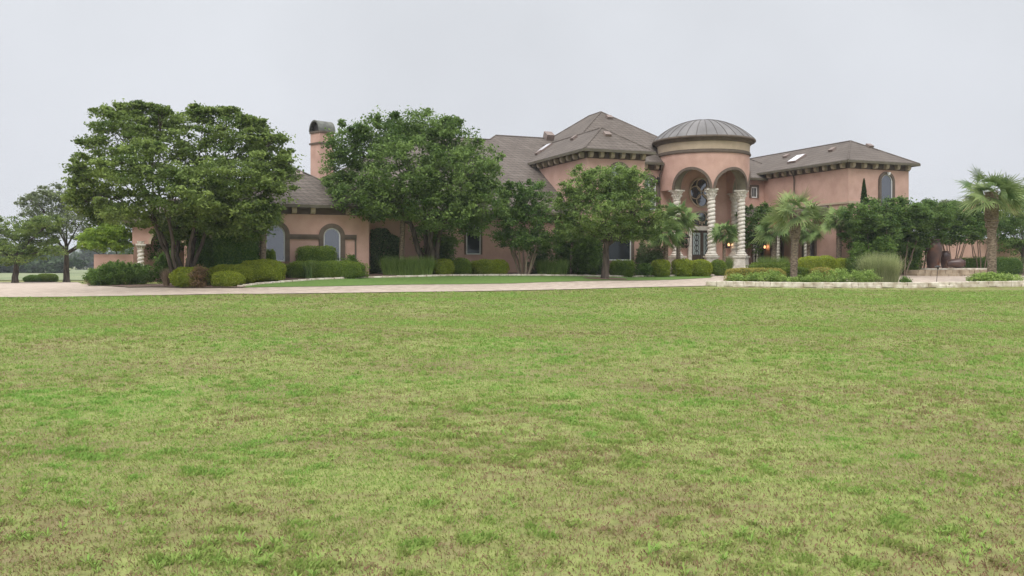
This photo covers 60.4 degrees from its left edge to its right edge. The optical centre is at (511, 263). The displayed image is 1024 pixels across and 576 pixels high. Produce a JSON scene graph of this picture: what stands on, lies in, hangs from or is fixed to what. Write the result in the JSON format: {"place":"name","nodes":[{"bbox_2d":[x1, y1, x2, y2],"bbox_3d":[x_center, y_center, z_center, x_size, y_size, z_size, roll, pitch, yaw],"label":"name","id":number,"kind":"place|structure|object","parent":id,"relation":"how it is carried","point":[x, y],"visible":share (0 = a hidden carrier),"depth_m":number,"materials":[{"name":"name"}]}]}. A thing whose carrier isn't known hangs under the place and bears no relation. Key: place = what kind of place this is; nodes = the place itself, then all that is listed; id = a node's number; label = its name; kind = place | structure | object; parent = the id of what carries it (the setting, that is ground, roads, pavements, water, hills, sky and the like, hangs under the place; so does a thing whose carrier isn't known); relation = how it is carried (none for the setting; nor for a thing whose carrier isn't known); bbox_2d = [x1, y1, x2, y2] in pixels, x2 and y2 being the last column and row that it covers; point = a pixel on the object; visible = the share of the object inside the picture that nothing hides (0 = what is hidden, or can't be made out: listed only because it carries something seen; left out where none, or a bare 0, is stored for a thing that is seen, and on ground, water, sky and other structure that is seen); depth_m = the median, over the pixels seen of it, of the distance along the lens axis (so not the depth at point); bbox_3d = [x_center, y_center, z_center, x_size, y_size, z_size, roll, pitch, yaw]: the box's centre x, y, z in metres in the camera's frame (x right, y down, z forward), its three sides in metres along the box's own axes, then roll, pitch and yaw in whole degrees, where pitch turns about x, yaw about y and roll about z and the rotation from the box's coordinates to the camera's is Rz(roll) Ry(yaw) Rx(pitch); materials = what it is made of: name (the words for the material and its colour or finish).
{"place":"outdoors","nodes":[
{"label":"outdoors","id":0,"kind":"place"},
{"bbox_2d":[0,269,87,279],"bbox_3d":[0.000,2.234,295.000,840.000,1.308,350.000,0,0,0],"label":"field","id":1,"kind":"structure","parent":0,"point":[76,274],"depth_m":196.44,"materials":[{"name":"green plant"}]},
{"bbox_2d":[0,214,68,282],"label":"tree","id":2,"kind":"object","parent":1,"relation":"on","point":[27,249],"visible":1,"depth_m":75.69,"materials":[{"name":"green plant"}]},
{"bbox_2d":[0,247,133,272],"bbox_3d":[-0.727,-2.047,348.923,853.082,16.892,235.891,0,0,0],"label":"woodland","id":3,"kind":"object","parent":1,"relation":"on","point":[81,259],"visible":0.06,"depth_m":238.65,"materials":[{"name":"green plant"}]},
{"bbox_2d":[13,181,131,281],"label":"tree","id":4,"kind":"object","parent":1,"relation":"on","point":[33,198],"visible":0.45,"depth_m":79.55,"materials":[{"name":"green plant"}]},
{"bbox_2d":[0,267,1023,575],"bbox_3d":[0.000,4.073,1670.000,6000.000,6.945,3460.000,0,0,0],"label":"lawn","id":5,"kind":"structure","parent":0,"point":[630,535],"depth_m":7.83,"materials":[{"name":"green plant"}]},
{"bbox_2d":[22,274,41,281],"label":"bush","id":6,"kind":"object","parent":5,"relation":"on","point":[32,278],"visible":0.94,"depth_m":81.30,"materials":[{"name":"green plant"}]},
{"bbox_2d":[38,273,58,281],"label":"bush","id":7,"kind":"object","parent":5,"relation":"on","point":[45,277],"visible":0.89,"depth_m":82.44,"materials":[{"name":"green plant"}]},
{"bbox_2d":[74,222,134,253],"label":"tree","id":8,"kind":"object","parent":5,"relation":"on","point":[103,236],"visible":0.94,"depth_m":59.39,"materials":[{"name":"green plant"}]},
{"bbox_2d":[118,227,183,261],"bbox_3d":[-25.774,-1.061,64.064,6.305,5.021,3.646,0,0,0],"label":"tree","id":9,"kind":"object","parent":5,"relation":"on","point":[155,248],"visible":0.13,"depth_m":63.25,"materials":[{"name":"green plant"}]},
{"bbox_2d":[88,283,244,286],"bbox_3d":[-24.298,1.213,56.441,27.296,0.651,5.323,0,0,42],"label":"mulch bed","id":10,"kind":"object","parent":5,"relation":"on","point":[145,285],"visible":0.35,"depth_m":51.51,"materials":[{"name":"brown soil"}]},
{"bbox_2d":[81,259,158,285],"bbox_3d":[-24.652,0.553,55.273,4.623,1.706,3.287,0,0,0],"label":"shrub","id":11,"kind":"object","parent":10,"relation":"on","point":[117,272],"visible":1,"depth_m":54.59,"materials":[{"name":"green plant"}]},
{"bbox_2d":[159,268,169,285],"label":"ornamental grass","id":12,"kind":"object","parent":10,"relation":"on","point":[165,278],"depth_m":50.08,"materials":[{"name":"plant"}]},
{"bbox_2d":[53,98,306,271],"bbox_3d":[-18.913,-3.916,48.961,14.421,10.814,8.825,0,0,0],"label":"tree","id":13,"kind":"object","parent":10,"relation":"on","point":[213,212],"visible":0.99,"depth_m":48.47,"materials":[{"name":"green plant"}]},
{"bbox_2d":[168,266,212,287],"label":"hedge","id":14,"kind":"object","parent":10,"relation":"on","point":[180,277],"visible":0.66,"depth_m":48.16,"materials":[{"name":"green plant"}]},
{"bbox_2d":[183,232,213,268],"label":"tall evergreen","id":15,"kind":"object","parent":10,"relation":"on","point":[204,260],"visible":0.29,"depth_m":50.55,"materials":[{"name":"green plant"}]},
{"bbox_2d":[188,264,210,287],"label":"shrub","id":16,"kind":"object","parent":10,"relation":"on","point":[201,276],"visible":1,"depth_m":47.90,"materials":[{"name":"brown plant"}]},
{"bbox_2d":[210,270,245,287],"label":"hedge","id":17,"kind":"object","parent":10,"relation":"on","point":[230,278],"visible":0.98,"depth_m":47.68,"materials":[{"name":"green plant"}]},
{"bbox_2d":[207,231,259,266],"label":"tall evergreen","id":18,"kind":"object","parent":10,"relation":"on","point":[226,250],"visible":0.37,"depth_m":50.17,"materials":[{"name":"green plant"}]},
{"bbox_2d":[210,263,259,282],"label":"hedge","id":19,"kind":"object","parent":10,"relation":"on","point":[245,271],"visible":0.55,"depth_m":49.03,"materials":[{"name":"green plant"}]},
{"bbox_2d":[153,248,181,283],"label":"shrub","id":20,"kind":"object","parent":5,"relation":"on","point":[161,265],"visible":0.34,"depth_m":55.19,"materials":[{"name":"green plant"}]},
{"bbox_2d":[237,274,713,287],"bbox_3d":[-0.684,1.022,55.838,32.779,0.770,2.220,0,0,-27],"label":"stone edging","id":21,"kind":"object","parent":5,"relation":"on","point":[255,283],"visible":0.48,"depth_m":55.04,"materials":[{"name":"stone"}]},
{"bbox_2d":[243,276,709,287],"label":"island lawn","id":22,"kind":"structure","parent":5,"relation":"on","point":[431,280],"depth_m":52.66,"materials":[{"name":"green plant"}]},
{"bbox_2d":[584,277,624,278],"bbox_3d":[6.020,0.918,56.600,2.817,0.117,2.199,0,0,0],"label":"mulch ring","id":23,"kind":"object","parent":22,"relation":"on","point":[602,278],"visible":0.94,"depth_m":56.78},
{"bbox_2d":[551,161,667,278],"bbox_3d":[6.158,-2.712,55.944,7.762,7.767,5.580,0,0,0],"label":"tree","id":24,"kind":"object","parent":23,"relation":"on","point":[621,187],"visible":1,"depth_m":55.75,"materials":[{"name":"green plant"}]},
{"bbox_2d":[245,273,714,283],"bbox_3d":[-0.509,0.911,58.277,35.003,0.654,6.447,0,0,-27],"label":"planting bed","id":25,"kind":"object","parent":5,"relation":"on","point":[371,274],"visible":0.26,"depth_m":54.32,"materials":[{"name":"soil"}]},
{"bbox_2d":[242,258,286,281],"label":"hedge","id":26,"kind":"object","parent":25,"relation":"on","point":[266,270],"visible":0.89,"depth_m":49.43,"materials":[{"name":"green plant"}]},
{"bbox_2d":[260,205,285,258],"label":"tree","id":27,"kind":"object","parent":25,"relation":"on","point":[263,249],"visible":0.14,"depth_m":50.90,"materials":[{"name":"plant"}]},
{"bbox_2d":[295,245,337,260],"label":"hedge","id":28,"kind":"object","parent":25,"relation":"on","point":[322,253],"visible":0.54,"depth_m":52.95,"materials":[{"name":"green plant"}]},
{"bbox_2d":[284,260,369,278],"bbox_3d":[-11.137,0.353,52.604,5.458,1.209,1.546,0,0,0],"label":"hedge","id":29,"kind":"object","parent":25,"relation":"on","point":[349,269],"visible":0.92,"depth_m":52.02,"materials":[{"name":"green plant"}]},
{"bbox_2d":[386,201,420,259],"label":"palm tree","id":30,"kind":"object","parent":25,"relation":"on","point":[402,238],"visible":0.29,"depth_m":55.48,"materials":[{"name":"plant"}]},
{"bbox_2d":[374,255,441,274],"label":"ornamental grass","id":31,"kind":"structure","parent":25,"relation":"on","point":[407,266],"depth_m":54.79,"materials":[{"name":"green plant"}]},
{"bbox_2d":[318,105,511,274],"bbox_3d":[-6.339,-4.524,54.575,12.690,11.016,8.235,0,0,0],"label":"tree","id":32,"kind":"object","parent":25,"relation":"on","point":[478,187],"visible":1,"depth_m":53.98,"materials":[{"name":"green plant"}]},
{"bbox_2d":[421,235,457,260],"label":"shrub","id":33,"kind":"object","parent":25,"relation":"on","point":[443,252],"visible":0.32,"depth_m":57.43,"materials":[{"name":"green plant"}]},
{"bbox_2d":[433,258,454,274],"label":"hedge","id":34,"kind":"object","parent":25,"relation":"on","point":[444,266],"visible":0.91,"depth_m":55.17,"materials":[{"name":"green plant"}]},
{"bbox_2d":[453,257,471,273],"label":"hedge","id":35,"kind":"object","parent":25,"relation":"on","point":[463,266],"visible":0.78,"depth_m":55.99,"materials":[{"name":"green plant"}]},
{"bbox_2d":[471,258,509,273],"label":"hedge","id":36,"kind":"object","parent":25,"relation":"on","point":[489,266],"visible":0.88,"depth_m":56.81,"materials":[{"name":"green plant"}]},
{"bbox_2d":[486,178,571,273],"bbox_3d":[1.127,-2.381,57.956,4.746,6.654,4.625,0,0,32],"label":"tree","id":37,"kind":"object","parent":25,"relation":"on","point":[522,240],"visible":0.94,"depth_m":57.50,"materials":[{"name":"green plant"}]},
{"bbox_2d":[527,245,555,273],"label":"shrub","id":38,"kind":"object","parent":25,"relation":"on","point":[540,255],"visible":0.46,"depth_m":59.43,"materials":[{"name":"green plant"}]},
{"bbox_2d":[534,258,570,274],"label":"hedge","id":39,"kind":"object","parent":25,"relation":"on","point":[553,267],"depth_m":58.79,"materials":[{"name":"green plant"}]},
{"bbox_2d":[551,230,577,273],"bbox_3d":[3.753,-0.927,61.358,2.295,3.446,2.152,0,0,0],"label":"shrub","id":40,"kind":"object","parent":25,"relation":"on","point":[563,254],"visible":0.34,"depth_m":60.87,"materials":[{"name":"green plant"}]},
{"bbox_2d":[567,234,602,274],"bbox_3d":[4.991,-0.654,60.251,2.516,3.057,1.949,0,0,0],"label":"shrub","id":41,"kind":"object","parent":25,"relation":"on","point":[586,257],"visible":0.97,"depth_m":59.99,"materials":[{"name":"green plant"}]},
{"bbox_2d":[609,259,637,276],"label":"hedge","id":42,"kind":"object","parent":25,"relation":"on","point":[624,267],"visible":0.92,"depth_m":59.98,"materials":[{"name":"green plant"}]},
{"bbox_2d":[634,263,654,276],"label":"shrub","id":43,"kind":"object","parent":25,"relation":"on","point":[644,269],"visible":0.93,"depth_m":60.47,"materials":[{"name":"green plant"}]},
{"bbox_2d":[633,241,664,274],"bbox_3d":[9.735,-0.381,61.849,2.495,2.582,2.086,0,0,0],"label":"shrub","id":44,"kind":"object","parent":25,"relation":"on","point":[650,256],"visible":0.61,"depth_m":61.37,"materials":[{"name":"green plant"}]},
{"bbox_2d":[651,259,670,276],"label":"hedge","id":45,"kind":"object","parent":25,"relation":"on","point":[662,267],"visible":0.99,"depth_m":60.46,"materials":[{"name":"green plant"}]},
{"bbox_2d":[645,216,687,259],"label":"palm tree","id":46,"kind":"object","parent":25,"relation":"on","point":[668,228],"visible":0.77,"depth_m":60.71,"materials":[{"name":"green plant"}]},
{"bbox_2d":[659,198,699,259],"bbox_3d":[11.930,-1.953,63.161,3.216,5.742,3.401,0,0,0],"label":"palm tree","id":47,"kind":"object","parent":25,"relation":"on","point":[685,220],"visible":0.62,"depth_m":62.87,"materials":[{"name":"green plant"}]},
{"bbox_2d":[671,258,694,276],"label":"hedge","id":48,"kind":"object","parent":25,"relation":"on","point":[681,267],"visible":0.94,"depth_m":61.03,"materials":[{"name":"green plant"}]},
{"bbox_2d":[692,259,712,275],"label":"hedge","id":49,"kind":"object","parent":25,"relation":"on","point":[702,267],"visible":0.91,"depth_m":61.19,"materials":[{"name":"green plant"}]},
{"bbox_2d":[711,259,726,275],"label":"hedge","id":50,"kind":"object","parent":25,"relation":"on","point":[719,267],"visible":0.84,"depth_m":62.48,"materials":[{"name":"green plant"}]},
{"bbox_2d":[94,111,1020,281],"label":"mansion","id":51,"kind":"structure","parent":5,"relation":"on","point":[711,171],"depth_m":67.62,"materials":[{"name":"paint"}]},
{"bbox_2d":[266,222,289,261],"bbox_3d":[-14.331,-1.390,53.276,1.700,2.480,0.150,0,0,-22],"label":"window","id":52,"kind":"structure","parent":51,"relation":"in","point":[280,243],"depth_m":53.41,"materials":[{"name":"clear glass"}]},
{"bbox_2d":[319,224,344,260],"bbox_3d":[-11.158,-1.330,54.560,1.600,2.360,0.150,0,0,-22],"label":"window","id":53,"kind":"structure","parent":51,"relation":"in","point":[333,235],"depth_m":54.64,"materials":[{"name":"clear glass"}]},
{"bbox_2d":[369,227,399,272],"bbox_3d":[-8.279,-0.817,57.716,2.170,3.205,0.399,0,0,-22],"label":"ivy","id":54,"kind":"object","parent":51,"relation":"attached to","point":[391,240],"visible":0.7,"depth_m":57.56,"materials":[{"name":"green plant"}]},
{"bbox_2d":[464,223,481,254],"bbox_3d":[-2.632,-1.725,60.152,1.250,2.150,0.150,0,0,-22],"label":"window","id":55,"kind":"structure","parent":51,"relation":"in","point":[473,246],"depth_m":60.17,"materials":[{"name":"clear glass"}]},
{"bbox_2d":[579,233,603,274],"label":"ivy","id":56,"kind":"object","parent":51,"relation":"attached to","point":[601,248],"visible":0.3,"depth_m":60.96,"materials":[{"name":"green plant"}]},
{"bbox_2d":[606,237,633,259],"bbox_3d":[7.518,-1.300,61.766,2.300,2.100,0.150,0,0,-22],"label":"window","id":57,"kind":"structure","parent":51,"relation":"in","point":[618,250],"depth_m":61.90,"materials":[{"name":"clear glass"}]},
{"bbox_2d":[645,174,658,210],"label":"window","id":58,"kind":"structure","parent":51,"relation":"in","point":[657,186],"depth_m":68.95,"materials":[{"name":"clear glass"}]},
{"bbox_2d":[692,230,701,260],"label":"door","id":59,"kind":"structure","parent":51,"relation":"in","point":[697,238],"depth_m":70.41,"materials":[{"name":"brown wood"}]},
{"bbox_2d":[688,177,708,207],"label":"window","id":60,"kind":"structure","parent":51,"relation":"in","point":[697,195],"depth_m":70.51,"materials":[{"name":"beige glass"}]},
{"bbox_2d":[692,210,707,225],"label":"window","id":61,"kind":"structure","parent":51,"relation":"in","point":[702,214],"depth_m":70.61,"materials":[{"name":"clear glass"}]},
{"bbox_2d":[702,230,707,258],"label":"door","id":62,"kind":"structure","parent":51,"relation":"in","point":[704,233],"depth_m":70.70,"materials":[{"name":"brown wood"}]},
{"bbox_2d":[749,185,758,197],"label":"window","id":63,"kind":"structure","parent":51,"relation":"in","point":[753,189],"depth_m":76.49,"materials":[{"name":"clear glass"}]},
{"bbox_2d":[802,239,816,257],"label":"window","id":64,"kind":"structure","parent":51,"relation":"in","point":[813,245],"depth_m":71.17,"materials":[{"name":"grey glass"}]},
{"bbox_2d":[878,172,894,207],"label":"window","id":65,"kind":"structure","parent":51,"relation":"in","point":[886,183],"depth_m":68.86,"materials":[{"name":"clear glass"}]},
{"bbox_2d":[734,201,774,262],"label":"tree","id":66,"kind":"object","parent":5,"relation":"on","point":[761,209],"visible":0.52,"depth_m":70.12,"materials":[{"name":"green plant"}]},
{"bbox_2d":[746,262,798,271],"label":"hedge","id":67,"kind":"object","parent":5,"relation":"on","point":[768,265],"visible":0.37,"depth_m":65.38,"materials":[{"name":"green plant"}]},
{"bbox_2d":[755,255,789,263],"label":"ornamental grass","id":68,"kind":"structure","parent":5,"relation":"on","point":[772,260],"depth_m":65.86,"materials":[{"name":"green plant"}]},
{"bbox_2d":[798,255,839,274],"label":"hedge","id":69,"kind":"object","parent":5,"relation":"on","point":[810,262],"visible":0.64,"depth_m":62.31,"materials":[{"name":"green plant"}]},
{"bbox_2d":[818,203,854,257],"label":"palm tree","id":70,"kind":"object","parent":5,"relation":"on","point":[832,223],"visible":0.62,"depth_m":65.81,"materials":[{"name":"green plant"}]},
{"bbox_2d":[843,240,874,274],"bbox_3d":[24.655,-0.355,62.616,2.058,2.764,2.236,0,0,0],"label":"shrub","id":71,"kind":"object","parent":5,"relation":"on","point":[856,251],"visible":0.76,"depth_m":62.33,"materials":[{"name":"green plant"}]},
{"bbox_2d":[705,281,1023,287],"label":"retaining wall","id":72,"kind":"structure","parent":5,"relation":"on","point":[868,284],"depth_m":51.31,"materials":[{"name":"stone"}]},
{"bbox_2d":[836,195,915,263],"bbox_3d":[26.625,-1.981,64.599,6.966,6.185,4.897,0,0,-30],"label":"tree","id":73,"kind":"object","parent":5,"relation":"on","point":[865,222],"visible":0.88,"depth_m":63.59,"materials":[{"name":"green plant"}]},
{"bbox_2d":[868,234,899,267],"bbox_3d":[26.404,-0.561,62.658,2.539,3.170,1.900,0,0,13],"label":"shrub","id":74,"kind":"object","parent":5,"relation":"on","point":[879,244],"visible":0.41,"depth_m":62.33,"materials":[{"name":"green plant"}]},
{"bbox_2d":[877,195,941,275],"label":"tree","id":75,"kind":"object","parent":5,"relation":"on","point":[921,214],"visible":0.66,"depth_m":65.20,"materials":[{"name":"green plant"}]},
{"bbox_2d":[966,270,1023,280],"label":"ground cover","id":76,"kind":"object","parent":5,"relation":"on","point":[988,276],"visible":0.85,"depth_m":52.99,"materials":[{"name":"green plant"}]},
{"bbox_2d":[997,177,1023,273],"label":"tree","id":77,"kind":"object","parent":5,"relation":"on","point":[1015,242],"visible":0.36,"depth_m":77.79,"materials":[{"name":"green plant"}]},
{"bbox_2d":[0,275,1023,296],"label":"driveway","id":78,"kind":"structure","parent":0,"point":[41,289],"depth_m":48.79,"materials":[{"name":"concrete"}]},
{"bbox_2d":[708,220,739,261],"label":"palm tree","id":79,"kind":"object","parent":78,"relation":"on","point":[731,232],"visible":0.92,"depth_m":63.73,"materials":[{"name":"green plant"}]},
{"bbox_2d":[902,268,986,275],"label":"fountain basin","id":80,"kind":"object","parent":78,"relation":"on","point":[946,271],"visible":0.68,"depth_m":65.59,"materials":[{"name":"stone"}]},
{"bbox_2d":[924,239,942,267],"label":"urn","id":81,"kind":"object","parent":80,"relation":"on","point":[934,256],"visible":0.7,"depth_m":66.74,"materials":[{"name":"ceramic"}]},
{"bbox_2d":[940,251,950,267],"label":"urn","id":82,"kind":"object","parent":80,"relation":"on","point":[946,255],"visible":0.68,"depth_m":67.72,"materials":[{"name":"ceramic"}]},
{"bbox_2d":[946,258,965,267],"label":"urn","id":83,"kind":"object","parent":80,"relation":"on","point":[957,263],"visible":0.98,"depth_m":66.37,"materials":[{"name":"ceramic"}]},
{"bbox_2d":[954,166,1023,272],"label":"palm tree","id":84,"kind":"object","parent":78,"relation":"on","point":[991,203],"visible":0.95,"depth_m":53.68,"materials":[{"name":"green plant"}]},
{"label":"island bed","id":85,"kind":"structure","parent":78,"relation":"on","visible":0},
{"bbox_2d":[726,273,749,280],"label":"shrub","id":86,"kind":"object","parent":85,"relation":"on","point":[735,277],"visible":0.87,"depth_m":52.63,"materials":[{"name":"green plant"}]},
{"bbox_2d":[724,267,786,281],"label":"hedge","id":87,"kind":"object","parent":85,"relation":"on","point":[743,271],"visible":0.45,"depth_m":53.68,"materials":[{"name":"green plant"}]},
{"bbox_2d":[745,271,771,281],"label":"shrub","id":88,"kind":"object","parent":85,"relation":"on","point":[756,277],"visible":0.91,"depth_m":52.57,"materials":[{"name":"green plant"}]},
{"bbox_2d":[762,268,785,281],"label":"shrub","id":89,"kind":"object","parent":85,"relation":"on","point":[772,275],"visible":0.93,"depth_m":52.74,"materials":[{"name":"green plant"}]},
{"bbox_2d":[782,266,809,281],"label":"hedge","id":90,"kind":"object","parent":85,"relation":"on","point":[804,271],"visible":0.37,"depth_m":54.90,"materials":[{"name":"green plant"}]},
{"bbox_2d":[763,184,834,280],"bbox_3d":[17.423,-1.766,54.091,3.660,6.105,4.156,0,0,-12],"label":"palm tree","id":91,"kind":"object","parent":85,"relation":"on","point":[786,212],"visible":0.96,"depth_m":53.96,"materials":[{"name":"green plant"}]},
{"bbox_2d":[797,273,820,281],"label":"shrub","id":92,"kind":"object","parent":85,"relation":"on","point":[807,278],"visible":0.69,"depth_m":52.64,"materials":[{"name":"green plant"}]},
{"bbox_2d":[808,267,836,281],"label":"hedge","id":93,"kind":"object","parent":85,"relation":"on","point":[823,269],"visible":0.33,"depth_m":54.59,"materials":[{"name":"green plant"}]},
{"bbox_2d":[808,267,842,281],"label":"shrub","id":94,"kind":"object","parent":85,"relation":"on","point":[826,278],"visible":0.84,"depth_m":52.73,"materials":[{"name":"green plant"}]},
{"bbox_2d":[832,267,861,281],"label":"shrub","id":95,"kind":"object","parent":85,"relation":"on","point":[844,275],"visible":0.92,"depth_m":52.66,"materials":[{"name":"green plant"}]},
{"bbox_2d":[855,268,882,282],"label":"shrub","id":96,"kind":"object","parent":85,"relation":"on","point":[863,276],"visible":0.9,"depth_m":52.62,"materials":[{"name":"green plant"}]},
{"bbox_2d":[849,250,906,282],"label":"maiden grass","id":97,"kind":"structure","parent":85,"relation":"on","point":[888,270],"depth_m":53.71,"materials":[{"name":"green plant"}]},
{"bbox_2d":[0,0,1023,248],"label":"sky","id":98,"kind":"structure","parent":0,"point":[938,85],"materials":[{"name":"grey"}]},
{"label":"right bed","id":99,"kind":"structure","parent":0,"visible":0},
{"bbox_2d":[749,212,789,259],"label":"palm tree","id":100,"kind":"object","parent":99,"relation":"on","point":[763,231],"visible":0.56,"depth_m":67.78,"materials":[{"name":"green plant"}]},
{"bbox_2d":[799,221,823,255],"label":"palm tree","id":101,"kind":"object","parent":99,"relation":"on","point":[807,237],"visible":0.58,"depth_m":66.19,"materials":[{"name":"green plant"}]},
{"bbox_2d":[895,238,925,273],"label":"shrub","id":102,"kind":"object","parent":99,"relation":"on","point":[916,261],"visible":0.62,"depth_m":66.42,"materials":[{"name":"green plant"}]},
{"bbox_2d":[902,197,966,267],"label":"tree","id":103,"kind":"object","parent":99,"relation":"on","point":[947,211],"visible":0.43,"depth_m":66.56,"materials":[{"name":"green plant"}]},
{"bbox_2d":[930,199,986,267],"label":"tree","id":104,"kind":"object","parent":99,"relation":"on","point":[972,227],"visible":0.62,"depth_m":67.89,"materials":[{"name":"green plant"}]},
{"bbox_2d":[956,198,1023,267],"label":"tree","id":105,"kind":"object","parent":99,"relation":"on","point":[1012,227],"visible":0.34,"depth_m":69.52,"materials":[{"name":"green plant"}]},
{"bbox_2d":[962,256,1023,274],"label":"hedge","id":106,"kind":"object","parent":99,"relation":"on","point":[1011,265],"visible":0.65,"depth_m":70.07,"materials":[{"name":"green plant"}]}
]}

